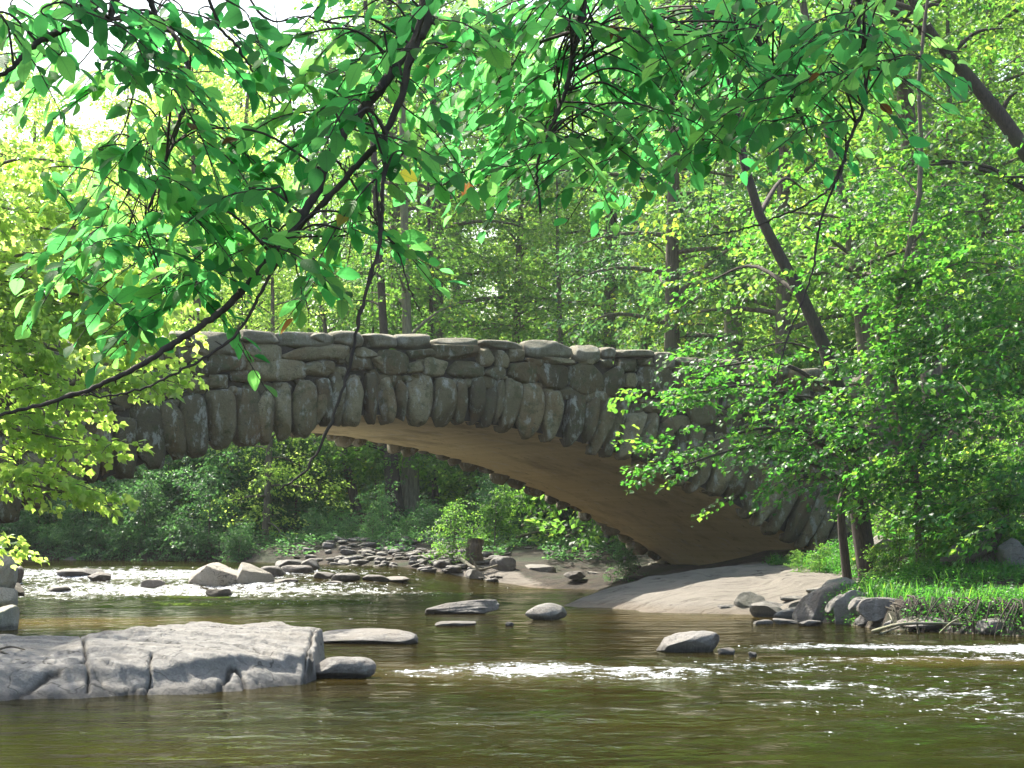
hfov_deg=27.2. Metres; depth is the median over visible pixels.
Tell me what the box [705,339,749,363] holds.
bush
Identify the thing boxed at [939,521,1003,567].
fallen branch
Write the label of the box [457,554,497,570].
dead branch
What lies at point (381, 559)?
flat stone
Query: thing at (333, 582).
rock
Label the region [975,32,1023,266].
leafy tree
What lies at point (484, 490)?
bush
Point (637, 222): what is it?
leafy tree
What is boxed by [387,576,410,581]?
rock
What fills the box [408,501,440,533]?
bush
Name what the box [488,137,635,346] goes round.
leafy tree
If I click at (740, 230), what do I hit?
leafy tree
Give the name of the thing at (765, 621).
rock
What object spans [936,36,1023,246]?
leafy tree
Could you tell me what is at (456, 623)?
rock
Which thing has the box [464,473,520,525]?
bush
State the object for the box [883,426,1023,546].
bush
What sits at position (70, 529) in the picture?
bush
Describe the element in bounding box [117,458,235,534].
bush
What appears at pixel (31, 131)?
leafy tree
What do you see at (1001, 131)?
leafy tree
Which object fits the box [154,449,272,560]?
bush
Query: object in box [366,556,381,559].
flat stone
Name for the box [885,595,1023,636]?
exposed roots
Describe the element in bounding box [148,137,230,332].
leafy tree
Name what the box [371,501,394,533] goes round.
bush
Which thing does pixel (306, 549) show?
flat stone
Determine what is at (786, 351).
bush
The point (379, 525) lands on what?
bush
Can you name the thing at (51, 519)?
bush
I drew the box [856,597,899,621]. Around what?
rock
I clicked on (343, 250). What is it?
leafy tree
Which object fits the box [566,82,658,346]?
leafy tree
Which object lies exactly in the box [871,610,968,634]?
driftwood
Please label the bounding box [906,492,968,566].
bush
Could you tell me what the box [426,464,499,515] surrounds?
bush
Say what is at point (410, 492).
leafy tree
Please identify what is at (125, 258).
leafy tree
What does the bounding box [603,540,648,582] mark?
bush
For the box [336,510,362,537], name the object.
bush
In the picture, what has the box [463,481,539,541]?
bush
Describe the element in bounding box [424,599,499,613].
rock
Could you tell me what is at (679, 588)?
ground
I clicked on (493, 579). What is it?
flat stone
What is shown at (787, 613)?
rock
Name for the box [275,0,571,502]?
leafy tree
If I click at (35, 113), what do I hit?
leafy tree
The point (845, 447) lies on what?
maple tree
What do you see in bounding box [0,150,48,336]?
leafy tree
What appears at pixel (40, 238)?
leafy tree
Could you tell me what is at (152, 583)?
rock
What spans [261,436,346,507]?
bush
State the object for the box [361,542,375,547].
flat stone
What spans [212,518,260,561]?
bush
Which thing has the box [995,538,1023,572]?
rock
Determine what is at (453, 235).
leafy tree
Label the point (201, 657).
rock slab
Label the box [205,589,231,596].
rock
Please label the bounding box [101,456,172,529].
bush
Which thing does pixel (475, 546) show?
tree stump
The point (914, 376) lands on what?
bush
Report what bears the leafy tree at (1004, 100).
on the ground at (679, 588)
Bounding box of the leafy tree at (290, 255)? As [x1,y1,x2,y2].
[249,131,318,332]
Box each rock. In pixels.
[0,554,17,588]
[0,587,17,606]
[0,605,19,629]
[14,583,24,595]
[17,566,23,582]
[49,586,70,590]
[56,568,104,575]
[87,572,110,580]
[140,579,164,588]
[188,562,236,585]
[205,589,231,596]
[235,562,273,582]
[261,566,285,574]
[273,578,297,581]
[275,559,302,566]
[281,565,313,572]
[301,558,319,568]
[313,572,334,577]
[316,656,375,677]
[323,628,418,643]
[325,581,341,582]
[332,573,360,580]
[362,575,388,580]
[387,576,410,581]
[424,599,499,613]
[435,621,475,625]
[465,569,485,579]
[489,556,515,570]
[505,622,513,625]
[525,564,555,572]
[525,603,566,619]
[564,571,585,580]
[656,631,719,651]
[717,605,734,608]
[717,647,734,654]
[734,591,764,607]
[748,651,756,656]
[749,601,782,616]
[753,619,772,623]
[764,601,784,606]
[773,618,797,623]
[774,607,795,619]
[780,596,801,601]
[788,601,798,607]
[792,582,847,621]
[797,620,821,625]
[806,587,819,592]
[822,577,858,587]
[825,594,842,613]
[833,590,864,623]
[848,597,866,615]
[855,615,866,626]
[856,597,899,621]
[873,535,897,550]
[899,616,943,629]
[949,544,969,556]
[960,625,969,632]
[975,535,995,563]
[975,618,1007,634]
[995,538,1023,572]
[1006,624,1013,634]
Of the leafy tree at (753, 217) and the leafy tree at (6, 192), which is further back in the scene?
the leafy tree at (753, 217)
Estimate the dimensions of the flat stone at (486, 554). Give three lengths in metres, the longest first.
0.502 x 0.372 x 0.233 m
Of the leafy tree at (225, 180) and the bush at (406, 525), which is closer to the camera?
the bush at (406, 525)
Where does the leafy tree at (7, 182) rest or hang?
on the ground at (679, 588)
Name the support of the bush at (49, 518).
on the ground at (679, 588)
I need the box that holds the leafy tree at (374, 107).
[297,1,470,332]
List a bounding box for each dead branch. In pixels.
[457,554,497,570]
[515,528,585,537]
[521,509,552,526]
[565,523,592,537]
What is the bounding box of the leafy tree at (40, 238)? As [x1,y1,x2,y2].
[7,162,78,338]
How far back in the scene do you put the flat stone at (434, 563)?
63.37 m
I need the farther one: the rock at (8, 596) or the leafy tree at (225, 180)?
the leafy tree at (225, 180)
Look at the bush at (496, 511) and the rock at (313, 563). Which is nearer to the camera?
the rock at (313, 563)
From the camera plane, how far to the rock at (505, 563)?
63.31 m
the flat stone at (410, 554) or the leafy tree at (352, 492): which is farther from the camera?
the leafy tree at (352, 492)
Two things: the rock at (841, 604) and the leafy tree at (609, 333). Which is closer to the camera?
the rock at (841, 604)
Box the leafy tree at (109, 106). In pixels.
[23,70,203,471]
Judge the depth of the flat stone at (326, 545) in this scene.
68.69 m
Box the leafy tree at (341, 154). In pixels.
[310,129,386,331]
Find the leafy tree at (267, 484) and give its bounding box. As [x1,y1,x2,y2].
[192,179,361,543]
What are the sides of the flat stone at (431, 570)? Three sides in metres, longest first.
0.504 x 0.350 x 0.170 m
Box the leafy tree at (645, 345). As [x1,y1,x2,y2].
[535,0,715,357]
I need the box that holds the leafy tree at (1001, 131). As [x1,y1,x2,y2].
[925,13,1012,276]
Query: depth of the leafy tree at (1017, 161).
85.19 m
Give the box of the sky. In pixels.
[0,0,1023,360]
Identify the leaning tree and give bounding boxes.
[609,0,1013,414]
[777,0,1023,99]
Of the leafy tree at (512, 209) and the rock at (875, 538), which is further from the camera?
the leafy tree at (512, 209)
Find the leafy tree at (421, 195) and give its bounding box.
[309,0,531,340]
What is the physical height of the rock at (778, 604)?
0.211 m
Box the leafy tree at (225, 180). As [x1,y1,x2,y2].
[89,41,318,520]
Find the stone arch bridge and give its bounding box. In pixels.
[0,329,951,564]
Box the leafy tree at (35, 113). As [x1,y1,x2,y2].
[0,6,92,336]
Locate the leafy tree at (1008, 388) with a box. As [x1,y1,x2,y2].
[941,273,1023,406]
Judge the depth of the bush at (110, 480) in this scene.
77.04 m
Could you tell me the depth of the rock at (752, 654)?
29.32 m
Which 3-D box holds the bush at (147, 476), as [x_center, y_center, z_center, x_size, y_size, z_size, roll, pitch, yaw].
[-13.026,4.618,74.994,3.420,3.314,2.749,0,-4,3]
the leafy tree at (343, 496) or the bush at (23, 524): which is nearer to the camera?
the bush at (23, 524)
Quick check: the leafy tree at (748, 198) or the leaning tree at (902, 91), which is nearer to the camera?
the leaning tree at (902, 91)
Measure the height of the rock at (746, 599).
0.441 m
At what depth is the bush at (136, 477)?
80.45 m
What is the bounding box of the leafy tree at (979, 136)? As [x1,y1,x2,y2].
[801,0,1023,403]
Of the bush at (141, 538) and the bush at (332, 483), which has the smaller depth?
the bush at (141, 538)
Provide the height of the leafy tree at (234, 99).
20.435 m
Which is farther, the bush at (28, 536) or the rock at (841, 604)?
the bush at (28, 536)
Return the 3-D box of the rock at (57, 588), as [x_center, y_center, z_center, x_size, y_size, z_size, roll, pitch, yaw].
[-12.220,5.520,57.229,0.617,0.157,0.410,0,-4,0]
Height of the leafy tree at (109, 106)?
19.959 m
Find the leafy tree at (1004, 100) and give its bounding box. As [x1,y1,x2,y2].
[952,10,1023,294]
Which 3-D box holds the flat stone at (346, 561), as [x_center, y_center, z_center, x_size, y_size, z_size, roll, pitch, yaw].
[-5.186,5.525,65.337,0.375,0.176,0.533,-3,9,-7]
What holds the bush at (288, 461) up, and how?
on the ground at (679, 588)
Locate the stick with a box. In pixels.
[0,646,24,654]
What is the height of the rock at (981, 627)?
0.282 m
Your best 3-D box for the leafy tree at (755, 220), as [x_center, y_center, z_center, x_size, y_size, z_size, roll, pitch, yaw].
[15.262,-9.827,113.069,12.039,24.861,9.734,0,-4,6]
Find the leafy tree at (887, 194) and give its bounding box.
[794,0,1010,341]
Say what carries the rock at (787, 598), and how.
on the ground at (679, 588)
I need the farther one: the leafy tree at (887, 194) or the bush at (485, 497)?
the leafy tree at (887, 194)
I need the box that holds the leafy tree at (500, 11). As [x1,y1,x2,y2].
[443,0,554,336]
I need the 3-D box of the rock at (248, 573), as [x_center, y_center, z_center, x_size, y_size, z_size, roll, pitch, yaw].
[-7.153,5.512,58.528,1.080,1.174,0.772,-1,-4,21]
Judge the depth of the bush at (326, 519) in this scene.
75.71 m
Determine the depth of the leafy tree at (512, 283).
148.01 m
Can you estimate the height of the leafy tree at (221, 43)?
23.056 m
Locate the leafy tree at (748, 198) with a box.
[707,6,874,355]
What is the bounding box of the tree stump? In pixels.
[465,538,483,564]
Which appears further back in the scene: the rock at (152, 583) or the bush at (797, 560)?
the rock at (152, 583)
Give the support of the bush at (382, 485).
on the ground at (679, 588)
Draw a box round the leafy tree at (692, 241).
[573,0,748,351]
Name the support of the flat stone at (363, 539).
on the ground at (679, 588)
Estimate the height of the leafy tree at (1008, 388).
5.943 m
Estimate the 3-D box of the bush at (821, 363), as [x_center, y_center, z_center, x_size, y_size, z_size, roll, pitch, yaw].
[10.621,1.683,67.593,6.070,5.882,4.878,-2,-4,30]
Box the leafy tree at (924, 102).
[873,0,975,313]
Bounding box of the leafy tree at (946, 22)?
[808,0,1023,404]
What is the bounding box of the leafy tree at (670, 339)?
[511,0,819,368]
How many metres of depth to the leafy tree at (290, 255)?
118.73 m
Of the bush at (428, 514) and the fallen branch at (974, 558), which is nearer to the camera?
the fallen branch at (974, 558)
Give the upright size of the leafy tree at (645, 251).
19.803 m
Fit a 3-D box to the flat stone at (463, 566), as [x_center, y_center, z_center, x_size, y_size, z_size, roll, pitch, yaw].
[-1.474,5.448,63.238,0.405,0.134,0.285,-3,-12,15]
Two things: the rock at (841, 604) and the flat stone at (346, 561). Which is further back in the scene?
the flat stone at (346, 561)
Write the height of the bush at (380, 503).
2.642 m
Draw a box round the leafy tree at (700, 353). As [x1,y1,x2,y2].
[619,170,744,358]
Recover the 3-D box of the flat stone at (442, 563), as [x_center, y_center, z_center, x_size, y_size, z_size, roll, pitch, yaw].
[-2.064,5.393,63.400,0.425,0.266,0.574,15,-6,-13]
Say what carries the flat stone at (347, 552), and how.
on the ground at (679, 588)
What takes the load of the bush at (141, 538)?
on the ground at (679, 588)
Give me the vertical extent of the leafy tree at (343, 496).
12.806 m
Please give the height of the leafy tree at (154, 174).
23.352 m
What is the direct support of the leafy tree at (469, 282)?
on the ground at (679, 588)
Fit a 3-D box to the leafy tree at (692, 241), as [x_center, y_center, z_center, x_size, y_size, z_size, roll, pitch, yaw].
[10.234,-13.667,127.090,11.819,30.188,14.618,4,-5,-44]
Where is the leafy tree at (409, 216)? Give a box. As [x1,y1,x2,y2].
[327,103,503,337]
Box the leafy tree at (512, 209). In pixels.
[452,151,583,340]
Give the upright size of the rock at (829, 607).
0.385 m
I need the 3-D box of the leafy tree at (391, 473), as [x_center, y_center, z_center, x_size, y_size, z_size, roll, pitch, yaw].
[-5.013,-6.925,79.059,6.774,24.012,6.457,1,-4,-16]
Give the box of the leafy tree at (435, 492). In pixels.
[366,32,500,509]
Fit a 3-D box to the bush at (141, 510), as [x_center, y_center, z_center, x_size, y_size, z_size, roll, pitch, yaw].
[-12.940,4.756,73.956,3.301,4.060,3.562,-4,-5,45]
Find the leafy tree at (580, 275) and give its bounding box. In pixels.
[532,146,630,349]
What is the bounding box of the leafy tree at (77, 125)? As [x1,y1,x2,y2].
[62,106,166,311]
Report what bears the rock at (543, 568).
on the ground at (679, 588)
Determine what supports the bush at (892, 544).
on the ground at (679, 588)
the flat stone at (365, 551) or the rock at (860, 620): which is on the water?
the rock at (860, 620)
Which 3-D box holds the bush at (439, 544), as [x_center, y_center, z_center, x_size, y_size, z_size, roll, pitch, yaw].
[-1.847,4.593,64.387,2.041,2.300,2.037,-1,-4,10]
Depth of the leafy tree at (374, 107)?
142.29 m
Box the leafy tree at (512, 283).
[483,236,554,341]
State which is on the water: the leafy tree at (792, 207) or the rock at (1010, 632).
the rock at (1010, 632)
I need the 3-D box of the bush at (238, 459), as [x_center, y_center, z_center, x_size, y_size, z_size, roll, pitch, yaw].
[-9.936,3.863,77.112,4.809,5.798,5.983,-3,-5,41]
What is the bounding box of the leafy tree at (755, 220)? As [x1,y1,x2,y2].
[690,35,862,338]
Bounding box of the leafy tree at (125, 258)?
[35,187,157,514]
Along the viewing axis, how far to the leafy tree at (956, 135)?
110.00 m
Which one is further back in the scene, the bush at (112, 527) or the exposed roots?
the bush at (112, 527)
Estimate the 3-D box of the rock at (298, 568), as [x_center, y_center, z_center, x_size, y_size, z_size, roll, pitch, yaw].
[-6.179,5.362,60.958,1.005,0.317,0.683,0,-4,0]
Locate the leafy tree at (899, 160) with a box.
[774,0,1016,339]
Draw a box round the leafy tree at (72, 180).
[31,165,119,339]
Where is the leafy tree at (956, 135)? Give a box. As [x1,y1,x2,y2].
[870,21,1021,307]
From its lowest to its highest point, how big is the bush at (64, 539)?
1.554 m
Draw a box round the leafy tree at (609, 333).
[487,0,758,360]
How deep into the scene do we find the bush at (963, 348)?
72.00 m
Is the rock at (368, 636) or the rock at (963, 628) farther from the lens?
the rock at (963, 628)
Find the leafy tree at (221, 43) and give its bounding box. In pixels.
[96,17,291,336]
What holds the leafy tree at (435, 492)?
on the ground at (679, 588)
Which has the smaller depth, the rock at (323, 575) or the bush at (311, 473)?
the rock at (323, 575)
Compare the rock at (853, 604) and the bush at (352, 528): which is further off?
the bush at (352, 528)
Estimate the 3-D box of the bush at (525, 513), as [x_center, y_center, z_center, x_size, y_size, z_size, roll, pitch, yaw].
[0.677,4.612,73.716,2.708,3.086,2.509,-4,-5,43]
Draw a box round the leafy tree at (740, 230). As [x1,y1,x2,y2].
[708,150,817,355]
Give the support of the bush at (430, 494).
on the ground at (679, 588)
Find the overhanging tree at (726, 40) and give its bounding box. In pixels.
[0,0,972,490]
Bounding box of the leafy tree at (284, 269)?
[230,158,327,332]
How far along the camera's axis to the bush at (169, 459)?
77.20 m
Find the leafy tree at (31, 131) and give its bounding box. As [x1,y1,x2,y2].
[0,75,107,332]
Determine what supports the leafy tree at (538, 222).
on the ground at (679, 588)
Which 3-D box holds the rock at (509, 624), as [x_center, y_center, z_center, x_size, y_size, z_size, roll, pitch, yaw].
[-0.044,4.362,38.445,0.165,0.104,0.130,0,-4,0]
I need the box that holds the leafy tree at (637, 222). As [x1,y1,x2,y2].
[562,21,723,349]
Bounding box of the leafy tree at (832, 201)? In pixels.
[759,0,1010,388]
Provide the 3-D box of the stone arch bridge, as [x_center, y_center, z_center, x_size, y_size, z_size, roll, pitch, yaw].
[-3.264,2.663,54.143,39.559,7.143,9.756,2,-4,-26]
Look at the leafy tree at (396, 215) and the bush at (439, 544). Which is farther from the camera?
the leafy tree at (396, 215)
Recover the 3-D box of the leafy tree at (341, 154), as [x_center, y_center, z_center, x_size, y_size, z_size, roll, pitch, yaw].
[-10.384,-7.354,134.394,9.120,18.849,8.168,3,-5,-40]
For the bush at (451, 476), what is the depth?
90.07 m
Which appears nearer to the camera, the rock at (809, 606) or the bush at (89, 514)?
the rock at (809, 606)
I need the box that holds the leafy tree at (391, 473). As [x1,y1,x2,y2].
[289,0,476,516]
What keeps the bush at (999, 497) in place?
on the ground at (679, 588)
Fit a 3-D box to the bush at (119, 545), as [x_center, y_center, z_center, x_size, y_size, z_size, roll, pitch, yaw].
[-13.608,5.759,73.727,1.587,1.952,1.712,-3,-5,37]
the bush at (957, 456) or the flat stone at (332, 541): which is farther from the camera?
the flat stone at (332, 541)
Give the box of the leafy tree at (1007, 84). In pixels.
[963,0,1023,230]
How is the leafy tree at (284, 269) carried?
on the ground at (679, 588)
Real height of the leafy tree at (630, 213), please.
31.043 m
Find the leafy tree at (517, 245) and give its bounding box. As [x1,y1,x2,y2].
[434,51,625,345]
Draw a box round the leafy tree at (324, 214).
[252,26,389,332]
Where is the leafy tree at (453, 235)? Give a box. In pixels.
[294,0,571,341]
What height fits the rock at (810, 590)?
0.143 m
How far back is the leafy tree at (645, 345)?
99.20 m
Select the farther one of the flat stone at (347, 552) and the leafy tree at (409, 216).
the leafy tree at (409, 216)
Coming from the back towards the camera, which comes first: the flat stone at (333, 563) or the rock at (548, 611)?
the flat stone at (333, 563)
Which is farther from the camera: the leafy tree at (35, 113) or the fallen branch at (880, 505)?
the leafy tree at (35, 113)
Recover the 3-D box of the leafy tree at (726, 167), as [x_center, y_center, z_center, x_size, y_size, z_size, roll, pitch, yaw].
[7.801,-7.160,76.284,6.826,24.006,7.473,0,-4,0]
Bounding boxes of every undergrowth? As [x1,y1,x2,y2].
[2,369,1021,560]
[903,390,1023,563]
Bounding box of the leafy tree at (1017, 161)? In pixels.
[845,2,1023,373]
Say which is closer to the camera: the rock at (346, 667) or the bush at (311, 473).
the rock at (346, 667)
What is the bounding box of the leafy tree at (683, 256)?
[616,3,758,356]
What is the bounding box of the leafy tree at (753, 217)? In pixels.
[702,42,840,352]
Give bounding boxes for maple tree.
[607,10,936,585]
[747,0,1023,565]
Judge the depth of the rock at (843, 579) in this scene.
40.71 m
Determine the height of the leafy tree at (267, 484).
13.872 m
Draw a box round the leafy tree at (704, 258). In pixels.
[655,0,828,349]
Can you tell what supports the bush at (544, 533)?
on the ground at (679, 588)
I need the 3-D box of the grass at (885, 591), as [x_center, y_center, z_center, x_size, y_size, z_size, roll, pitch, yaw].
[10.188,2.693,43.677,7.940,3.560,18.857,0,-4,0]
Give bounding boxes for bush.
[0,500,59,548]
[0,510,44,555]
[0,522,14,551]
[5,523,35,557]
[11,494,77,544]
[17,501,100,532]
[18,502,63,542]
[26,476,124,529]
[28,520,60,556]
[32,480,119,545]
[37,470,159,542]
[43,506,99,559]
[47,528,80,559]
[51,455,187,537]
[66,518,101,558]
[72,514,116,559]
[74,448,256,542]
[76,466,189,560]
[88,469,171,544]
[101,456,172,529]
[101,521,129,560]
[103,522,140,560]
[115,524,158,560]
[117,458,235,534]
[123,444,280,536]
[147,506,194,560]
[147,515,202,560]
[153,443,311,541]
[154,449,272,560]
[169,514,212,560]
[172,436,324,533]
[185,436,329,534]
[187,527,224,561]
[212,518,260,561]
[216,522,260,561]
[225,435,364,529]
[260,435,342,510]
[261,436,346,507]
[294,505,337,542]
[309,433,364,508]
[315,513,332,535]
[320,506,351,539]
[332,458,466,507]
[333,447,439,508]
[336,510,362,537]
[345,480,418,536]
[354,510,390,542]
[360,462,441,507]
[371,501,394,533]
[396,516,414,536]
[404,495,447,540]
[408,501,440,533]
[415,498,487,563]
[419,461,485,508]
[420,461,469,497]
[425,465,488,513]
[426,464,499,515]
[457,473,548,533]
[459,484,538,549]
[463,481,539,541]
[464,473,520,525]
[470,489,563,531]
[478,336,609,513]
[482,487,614,546]
[492,483,609,545]
[499,488,558,544]
[518,489,574,530]
[522,343,679,553]
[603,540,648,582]
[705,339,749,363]
[728,336,844,387]
[758,329,851,368]
[782,549,810,572]
[791,323,918,402]
[807,344,908,396]
[807,543,831,572]
[828,452,947,560]
[844,314,951,404]
[857,542,898,582]
[859,514,929,581]
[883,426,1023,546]
[903,303,1023,406]
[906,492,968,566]
[912,314,1010,402]
[924,456,1020,556]
[940,279,1023,407]
[945,401,1023,544]
[957,458,1023,568]
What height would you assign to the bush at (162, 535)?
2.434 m
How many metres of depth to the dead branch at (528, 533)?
70.97 m
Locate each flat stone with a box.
[302,547,313,553]
[322,542,336,548]
[325,540,335,543]
[330,562,344,564]
[338,559,349,564]
[340,549,356,554]
[342,556,357,561]
[350,560,368,564]
[358,537,371,541]
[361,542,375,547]
[361,550,371,556]
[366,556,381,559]
[374,557,386,561]
[376,552,386,555]
[406,552,419,556]
[409,555,423,561]
[416,559,425,563]
[417,566,434,569]
[420,568,436,571]
[433,559,450,566]
[437,560,450,567]
[448,566,460,572]
[457,564,467,568]
[482,552,493,557]
[486,578,497,581]
[627,574,643,579]
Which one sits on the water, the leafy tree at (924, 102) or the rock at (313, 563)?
the rock at (313, 563)
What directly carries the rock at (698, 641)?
on the water
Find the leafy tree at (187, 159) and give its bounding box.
[114,33,272,330]
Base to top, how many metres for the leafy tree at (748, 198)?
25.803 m
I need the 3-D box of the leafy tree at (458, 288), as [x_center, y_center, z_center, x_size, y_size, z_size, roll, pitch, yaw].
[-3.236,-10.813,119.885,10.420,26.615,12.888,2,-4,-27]
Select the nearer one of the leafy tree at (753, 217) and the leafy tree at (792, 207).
the leafy tree at (792, 207)
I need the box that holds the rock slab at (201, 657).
[0,621,324,700]
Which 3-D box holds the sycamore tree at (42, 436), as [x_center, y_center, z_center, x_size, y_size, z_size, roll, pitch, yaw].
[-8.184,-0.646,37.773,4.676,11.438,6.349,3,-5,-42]
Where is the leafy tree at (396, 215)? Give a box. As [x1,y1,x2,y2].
[262,0,530,467]
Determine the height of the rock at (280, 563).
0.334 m
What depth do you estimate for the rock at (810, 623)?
38.39 m
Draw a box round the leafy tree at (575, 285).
[546,118,630,349]
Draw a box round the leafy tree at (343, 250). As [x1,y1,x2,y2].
[310,113,385,331]
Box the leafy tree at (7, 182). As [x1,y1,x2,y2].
[0,105,35,206]
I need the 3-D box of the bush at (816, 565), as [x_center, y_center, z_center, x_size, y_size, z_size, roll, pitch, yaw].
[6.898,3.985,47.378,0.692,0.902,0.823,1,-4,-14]
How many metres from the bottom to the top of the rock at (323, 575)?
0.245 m
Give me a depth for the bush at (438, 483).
83.47 m
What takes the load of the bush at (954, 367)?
on the ground at (679, 588)
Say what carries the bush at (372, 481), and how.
on the ground at (679, 588)
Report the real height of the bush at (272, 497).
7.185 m
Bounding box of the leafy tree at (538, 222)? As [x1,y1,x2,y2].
[497,46,603,336]
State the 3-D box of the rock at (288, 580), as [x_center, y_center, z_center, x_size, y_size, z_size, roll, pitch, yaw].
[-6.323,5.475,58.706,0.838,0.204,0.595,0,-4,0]
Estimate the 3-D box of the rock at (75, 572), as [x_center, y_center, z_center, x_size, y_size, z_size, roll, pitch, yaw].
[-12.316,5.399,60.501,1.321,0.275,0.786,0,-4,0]
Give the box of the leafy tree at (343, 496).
[260,228,383,518]
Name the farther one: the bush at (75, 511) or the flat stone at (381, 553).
the bush at (75, 511)
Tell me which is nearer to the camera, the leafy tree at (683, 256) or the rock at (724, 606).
the rock at (724, 606)
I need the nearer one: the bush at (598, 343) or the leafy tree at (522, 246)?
the bush at (598, 343)
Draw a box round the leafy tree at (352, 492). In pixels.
[241,1,419,514]
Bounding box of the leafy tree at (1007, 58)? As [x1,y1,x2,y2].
[972,0,1023,280]
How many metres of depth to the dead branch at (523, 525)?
71.07 m
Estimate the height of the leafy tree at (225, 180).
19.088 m
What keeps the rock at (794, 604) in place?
on the ground at (679, 588)
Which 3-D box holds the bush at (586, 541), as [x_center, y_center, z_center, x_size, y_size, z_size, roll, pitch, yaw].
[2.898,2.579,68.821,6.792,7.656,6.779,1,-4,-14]
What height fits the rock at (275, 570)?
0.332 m
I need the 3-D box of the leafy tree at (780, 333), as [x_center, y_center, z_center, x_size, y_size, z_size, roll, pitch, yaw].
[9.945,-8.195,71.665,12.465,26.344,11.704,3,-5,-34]
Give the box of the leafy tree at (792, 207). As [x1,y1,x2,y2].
[695,50,873,358]
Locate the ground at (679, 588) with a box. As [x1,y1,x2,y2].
[5,326,1023,635]
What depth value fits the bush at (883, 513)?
45.94 m
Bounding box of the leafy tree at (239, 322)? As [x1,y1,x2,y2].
[155,41,327,523]
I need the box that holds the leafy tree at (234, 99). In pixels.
[159,43,374,489]
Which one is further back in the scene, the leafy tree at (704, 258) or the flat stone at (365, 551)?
the leafy tree at (704, 258)
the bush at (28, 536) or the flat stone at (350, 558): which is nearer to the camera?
the flat stone at (350, 558)
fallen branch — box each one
[852,489,911,523]
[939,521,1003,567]
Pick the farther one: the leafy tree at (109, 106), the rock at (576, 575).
the leafy tree at (109, 106)
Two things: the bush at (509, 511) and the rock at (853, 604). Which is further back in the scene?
the bush at (509, 511)
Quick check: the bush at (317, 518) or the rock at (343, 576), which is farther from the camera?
the bush at (317, 518)
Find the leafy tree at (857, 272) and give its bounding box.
[724,0,1023,534]
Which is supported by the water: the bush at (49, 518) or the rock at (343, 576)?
the rock at (343, 576)
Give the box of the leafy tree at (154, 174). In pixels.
[117,92,236,330]
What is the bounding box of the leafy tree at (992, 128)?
[913,1,1023,310]
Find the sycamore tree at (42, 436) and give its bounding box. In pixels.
[0,122,216,569]
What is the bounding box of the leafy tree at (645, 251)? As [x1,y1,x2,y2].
[560,2,775,358]
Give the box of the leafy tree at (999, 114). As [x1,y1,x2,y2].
[677,0,1023,288]
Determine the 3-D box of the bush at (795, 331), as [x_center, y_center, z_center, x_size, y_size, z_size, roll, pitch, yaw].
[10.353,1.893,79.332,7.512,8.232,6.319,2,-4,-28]
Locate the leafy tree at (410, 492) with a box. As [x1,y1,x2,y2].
[313,0,490,513]
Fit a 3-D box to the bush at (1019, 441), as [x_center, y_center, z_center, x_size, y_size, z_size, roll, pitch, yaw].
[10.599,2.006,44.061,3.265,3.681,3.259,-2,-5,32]
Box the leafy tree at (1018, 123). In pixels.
[994,44,1023,379]
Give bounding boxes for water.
[0,560,1023,767]
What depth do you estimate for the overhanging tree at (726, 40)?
5.31 m
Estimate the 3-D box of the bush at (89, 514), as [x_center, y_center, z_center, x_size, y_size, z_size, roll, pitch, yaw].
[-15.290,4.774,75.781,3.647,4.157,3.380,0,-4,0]
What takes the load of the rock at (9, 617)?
on the water
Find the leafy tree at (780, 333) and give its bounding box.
[626,0,960,404]
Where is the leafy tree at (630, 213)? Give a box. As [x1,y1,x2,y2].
[561,2,722,356]
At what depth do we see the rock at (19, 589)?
54.27 m
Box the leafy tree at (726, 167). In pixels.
[637,1,825,358]
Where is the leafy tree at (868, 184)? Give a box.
[800,92,940,307]
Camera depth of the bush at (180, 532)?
72.56 m
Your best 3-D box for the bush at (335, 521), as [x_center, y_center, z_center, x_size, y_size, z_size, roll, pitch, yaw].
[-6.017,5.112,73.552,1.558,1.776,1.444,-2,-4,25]
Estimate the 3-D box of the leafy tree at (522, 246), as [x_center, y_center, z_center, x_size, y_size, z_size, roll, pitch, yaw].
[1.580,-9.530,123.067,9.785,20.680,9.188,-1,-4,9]
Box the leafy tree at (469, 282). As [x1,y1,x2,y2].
[388,141,504,337]
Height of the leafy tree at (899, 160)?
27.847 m
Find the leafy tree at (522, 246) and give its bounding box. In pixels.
[460,48,601,340]
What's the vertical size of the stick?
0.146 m
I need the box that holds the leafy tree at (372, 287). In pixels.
[311,211,435,500]
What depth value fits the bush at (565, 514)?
72.99 m
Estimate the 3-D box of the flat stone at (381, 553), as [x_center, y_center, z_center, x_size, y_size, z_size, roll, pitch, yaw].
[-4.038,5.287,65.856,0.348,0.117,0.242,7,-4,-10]
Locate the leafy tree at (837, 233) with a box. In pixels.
[758,67,913,382]
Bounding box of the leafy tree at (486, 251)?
[411,177,497,339]
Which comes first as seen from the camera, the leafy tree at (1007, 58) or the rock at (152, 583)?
the rock at (152, 583)
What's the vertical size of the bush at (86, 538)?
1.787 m
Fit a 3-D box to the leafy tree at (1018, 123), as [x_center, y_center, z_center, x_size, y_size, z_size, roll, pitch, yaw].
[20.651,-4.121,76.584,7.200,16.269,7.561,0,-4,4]
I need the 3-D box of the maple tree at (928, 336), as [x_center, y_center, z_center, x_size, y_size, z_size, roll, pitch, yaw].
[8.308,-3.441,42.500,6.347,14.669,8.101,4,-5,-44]
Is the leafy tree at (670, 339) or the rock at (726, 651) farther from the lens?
the leafy tree at (670, 339)
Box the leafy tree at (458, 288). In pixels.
[364,0,545,340]
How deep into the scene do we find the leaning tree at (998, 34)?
60.39 m
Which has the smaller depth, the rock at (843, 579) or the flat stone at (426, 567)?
the rock at (843, 579)

